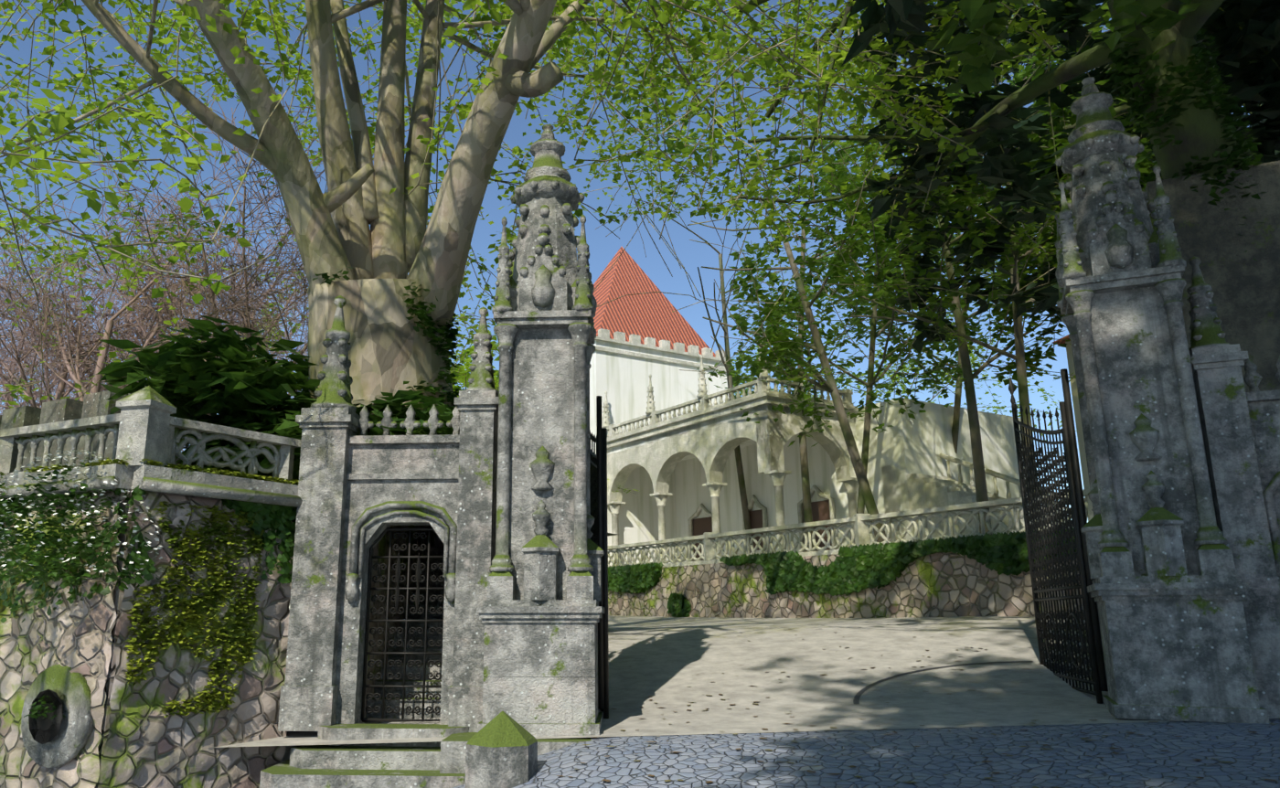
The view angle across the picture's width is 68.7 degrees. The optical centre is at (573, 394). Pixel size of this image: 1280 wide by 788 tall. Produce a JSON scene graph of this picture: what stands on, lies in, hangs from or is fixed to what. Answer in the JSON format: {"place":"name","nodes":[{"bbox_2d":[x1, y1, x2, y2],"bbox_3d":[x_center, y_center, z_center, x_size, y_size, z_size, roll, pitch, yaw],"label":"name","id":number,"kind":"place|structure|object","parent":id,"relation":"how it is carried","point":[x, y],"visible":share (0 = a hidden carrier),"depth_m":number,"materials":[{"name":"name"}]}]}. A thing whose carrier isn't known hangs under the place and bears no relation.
{"place":"outdoors","nodes":[
{"label":"outdoors","id":0,"kind":"place"},
{"bbox_2d":[0,0,1249,607],"label":"sky","id":1,"kind":"structure","parent":0,"point":[692,254],"materials":[{"name":"blue"}]},
{"bbox_2d":[213,615,1279,747],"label":"pavement","id":2,"kind":"structure","parent":0,"point":[851,658],"depth_m":13.17,"materials":[{"name":"beige stone"}]},
{"bbox_2d":[277,295,498,732],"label":"stone gateway","id":3,"kind":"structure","parent":2,"relation":"on","point":[360,490],"depth_m":11.43,"materials":[{"name":"stone"}]},
{"bbox_2d":[361,527,444,722],"bbox_3d":[-2.053,2.807,11.464,1.024,2.323,0.077,-1,-14,3],"label":"iron door","id":4,"kind":"structure","parent":3,"relation":"attached to","point":[417,597],"depth_m":11.47,"materials":[{"name":"black metal"}]},
{"bbox_2d":[364,525,437,717],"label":"passage walls","id":5,"kind":"structure","parent":2,"relation":"on","point":[381,548],"depth_m":13.10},
{"bbox_2d":[366,535,444,718],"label":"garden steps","id":6,"kind":"structure","parent":2,"relation":"on","point":[437,549],"depth_m":12.96,"materials":[{"name":"stone"}]},
{"bbox_2d":[259,724,591,787],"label":"stone steps","id":7,"kind":"structure","parent":2,"relation":"on","point":[434,764],"depth_m":10.09,"materials":[{"name":"stone"}]},
{"bbox_2d":[476,124,604,736],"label":"gate pillar","id":8,"kind":"structure","parent":2,"relation":"on","point":[540,611],"depth_m":11.15,"materials":[{"name":"stone"}]},
{"bbox_2d":[589,395,608,718],"bbox_3d":[0.291,2.032,13.128,0.135,4.630,2.722,1,-14,-3],"label":"iron gate leaf","id":9,"kind":"object","parent":8,"relation":"attached to","point":[598,474],"visible":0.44,"depth_m":11.87,"materials":[{"name":"black metal"}]},
{"bbox_2d":[608,551,1084,618],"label":"terrace retaining wall","id":10,"kind":"structure","parent":2,"relation":"on","point":[944,584],"depth_m":21.66,"materials":[{"name":"grey stone"}]},
{"bbox_2d":[0,485,1076,623],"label":"ivy on walls","id":11,"kind":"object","parent":10,"relation":"attached to","point":[849,570],"visible":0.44,"depth_m":19.07,"materials":[{"name":"green plant"}]},
{"bbox_2d":[853,661,1032,703],"bbox_3d":[4.904,3.951,12.927,3.869,0.424,0.830,9,-16,-32],"label":"curved drain channel","id":12,"kind":"object","parent":2,"relation":"on","point":[857,697],"visible":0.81,"depth_m":13.15,"materials":[{"name":"grey stone"}]},
{"bbox_2d":[1054,76,1269,724],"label":"gate pillar","id":13,"kind":"structure","parent":2,"relation":"on","point":[1168,589],"depth_m":10.51,"materials":[{"name":"stone"}]},
{"bbox_2d":[1008,368,1108,703],"bbox_3d":[6.482,1.671,12.704,0.124,4.630,2.740,-3,-14,12],"label":"iron gate leaf","id":14,"kind":"object","parent":13,"relation":"attached to","point":[1091,624],"visible":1,"depth_m":12.23,"materials":[{"name":"black metal"}]},
{"bbox_2d":[280,718,1279,787],"bbox_3d":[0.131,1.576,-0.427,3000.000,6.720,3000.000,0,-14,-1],"label":"ground","id":15,"kind":"structure","parent":0,"point":[898,759],"depth_m":8.54,"materials":[{"name":"grey stone"}]},
{"bbox_2d":[0,489,294,787],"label":"rubble retaining wall","id":16,"kind":"structure","parent":15,"relation":"on","point":[135,740],"depth_m":10.11,"materials":[{"name":"grey stone"}]},
{"bbox_2d":[23,695,66,719],"bbox_3d":[-5.361,3.225,9.680,0.522,0.282,0.553,0,-14,-1],"label":"plant","id":17,"kind":"object","parent":16,"relation":"on","point":[34,711],"visible":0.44,"depth_m":9.53,"materials":[{"name":"green plant"}]},
{"bbox_2d":[21,664,93,768],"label":"stone ring wall","id":18,"kind":"structure","parent":16,"relation":"attached to","point":[58,741],"depth_m":9.57,"materials":[{"name":"grey stone"}]},
{"bbox_2d":[0,449,163,584],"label":"flowering bush","id":19,"kind":"object","parent":16,"relation":"on","point":[38,542],"visible":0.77,"depth_m":9.73,"materials":[{"name":"green plant"}]},
{"bbox_2d":[0,458,298,717],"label":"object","id":20,"kind":"object","parent":16,"relation":"on","point":[196,617],"visible":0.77,"depth_m":10.44,"materials":[{"name":"green plant"}]},
{"bbox_2d":[0,385,302,507],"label":"balcony balustrade","id":21,"kind":"object","parent":16,"relation":"on","point":[144,424],"visible":0.96,"depth_m":10.62,"materials":[{"name":"stone"}]},
{"bbox_2d":[0,28,375,451],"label":"bare trees","id":22,"kind":"object","parent":15,"relation":"on","point":[64,359],"visible":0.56,"depth_m":21.87,"materials":[{"name":"brown plant"}]},
{"bbox_2d":[464,711,537,787],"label":"stone bollard","id":23,"kind":"object","parent":15,"relation":"on","point":[501,750],"visible":1,"depth_m":8.88,"materials":[{"name":"grey stone"}]},
{"bbox_2d":[196,293,1076,494],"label":"shrubs","id":24,"kind":"object","parent":15,"relation":"on","point":[461,378],"depth_m":56.54,"materials":[{"name":"green plant"}]},
{"bbox_2d":[379,631,1279,787],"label":"fallen leaves","id":25,"kind":"object","parent":15,"relation":"on","point":[851,766],"visible":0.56,"depth_m":8.83,"materials":[{"name":"brown plant"}]},
{"bbox_2d":[926,0,1201,99],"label":"street tree","id":26,"kind":"object","parent":15,"relation":"on","point":[977,60],"depth_m":12.84,"materials":[{"name":"green plant"}]},
{"bbox_2d":[1144,160,1279,392],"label":"building wall","id":27,"kind":"structure","parent":15,"relation":"on","point":[1245,288],"depth_m":13.19,"materials":[{"name":"stone"}]},
{"bbox_2d":[1186,256,1279,717],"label":"door wall","id":28,"kind":"structure","parent":15,"relation":"on","point":[1240,430],"depth_m":10.33,"materials":[{"name":"stone"}]},
{"bbox_2d":[608,485,1093,567],"bbox_3d":[4.351,4.311,26.322,0.410,0.910,33.198,8,-16,-30],"label":"terrace balustrade","id":29,"kind":"object","parent":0,"point":[862,525],"visible":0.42,"depth_m":22.92,"materials":[{"name":"grey stone"}]},
{"bbox_2d":[587,0,1255,553],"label":"trees","id":30,"kind":"object","parent":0,"point":[961,201],"depth_m":26.60,"materials":[{"name":"green plant"}]},
{"bbox_2d":[735,0,1279,326],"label":"dark tree trunks","id":31,"kind":"object","parent":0,"point":[1200,133],"visible":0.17,"depth_m":14.04,"materials":[{"name":"brown plant"}]},
{"bbox_2d":[841,0,1279,353],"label":"tree foliage","id":32,"kind":"object","parent":31,"relation":"on","point":[1252,69],"visible":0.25,"depth_m":18.98,"materials":[{"name":"green plant"}]},
{"bbox_2d":[1107,28,1266,261],"bbox_3d":[9.606,-2.634,13.935,2.933,5.571,1.744,3,-14,-14],"label":"ivy on trunk","id":33,"kind":"object","parent":31,"relation":"attached to","point":[1131,94],"visible":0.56,"depth_m":13.67,"materials":[{"name":"green plant"}]},
{"label":"terrace","id":34,"kind":"structure","parent":0,"visible":0},
{"bbox_2d":[601,336,858,565],"bbox_3d":[5.455,2.895,35.072,4.190,7.750,10.220,8,-16,-30],"label":"arcade","id":35,"kind":"object","parent":34,"relation":"on","point":[711,449],"visible":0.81,"depth_m":32.54},
{"bbox_2d":[693,500,831,561],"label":"door","id":36,"kind":"structure","parent":34,"relation":"on","point":[820,510],"depth_m":35.31,"materials":[{"name":"brown wood"}]},
{"bbox_2d":[688,484,837,561],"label":"stone window frames","id":37,"kind":"structure","parent":34,"relation":"on","point":[813,490],"depth_m":34.90,"materials":[{"name":"grey stone"}]},
{"bbox_2d":[589,340,1025,566],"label":"coach house walls","id":38,"kind":"structure","parent":34,"relation":"on","point":[905,444],"depth_m":35.39,"materials":[{"name":"paint"}]},
{"bbox_2d":[594,328,732,372],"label":"tower parapet","id":39,"kind":"structure","parent":38,"relation":"on","point":[619,337],"depth_m":41.10,"materials":[{"name":"beige stone"}]},
{"bbox_2d":[593,246,715,357],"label":"roof tiles","id":40,"kind":"object","parent":39,"relation":"on","point":[645,315],"visible":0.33,"depth_m":43.24,"materials":[{"name":"red tile"}]},
{"bbox_2d":[881,452,1089,542],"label":"external staircase","id":41,"kind":"structure","parent":34,"relation":"on","point":[925,491],"depth_m":29.39,"materials":[{"name":"beige stone"}]},
{"bbox_2d":[1065,341,1089,522],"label":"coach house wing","id":42,"kind":"structure","parent":34,"relation":"on","point":[1079,426],"depth_m":29.57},
{"bbox_2d":[1052,334,1070,344],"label":"wing roof tiles","id":43,"kind":"structure","parent":42,"relation":"on","point":[1061,341],"depth_m":30.44,"materials":[{"name":"red tile"}]},
{"label":"garden terrace earth","id":44,"kind":"structure","parent":0,"visible":0},
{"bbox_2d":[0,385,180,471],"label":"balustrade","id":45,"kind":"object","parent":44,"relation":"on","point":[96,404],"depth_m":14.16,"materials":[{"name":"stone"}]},
{"bbox_2d":[95,315,455,482],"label":"fern shrubs","id":46,"kind":"object","parent":44,"relation":"on","point":[236,384],"visible":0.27,"depth_m":12.47,"materials":[{"name":"green plant"}]},
{"bbox_2d":[0,0,1115,416],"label":"plane tree","id":47,"kind":"object","parent":44,"relation":"on","point":[391,349],"depth_m":14.96,"materials":[{"name":"green plant"}]},
{"bbox_2d":[296,266,461,412],"bbox_3d":[-2.906,-0.123,14.161,2.838,3.049,2.137,0,-14,-1],"label":"ivy on plane trunk","id":48,"kind":"object","parent":47,"relation":"attached to","point":[449,335],"visible":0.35,"depth_m":13.91,"materials":[{"name":"green plant"}]}
]}

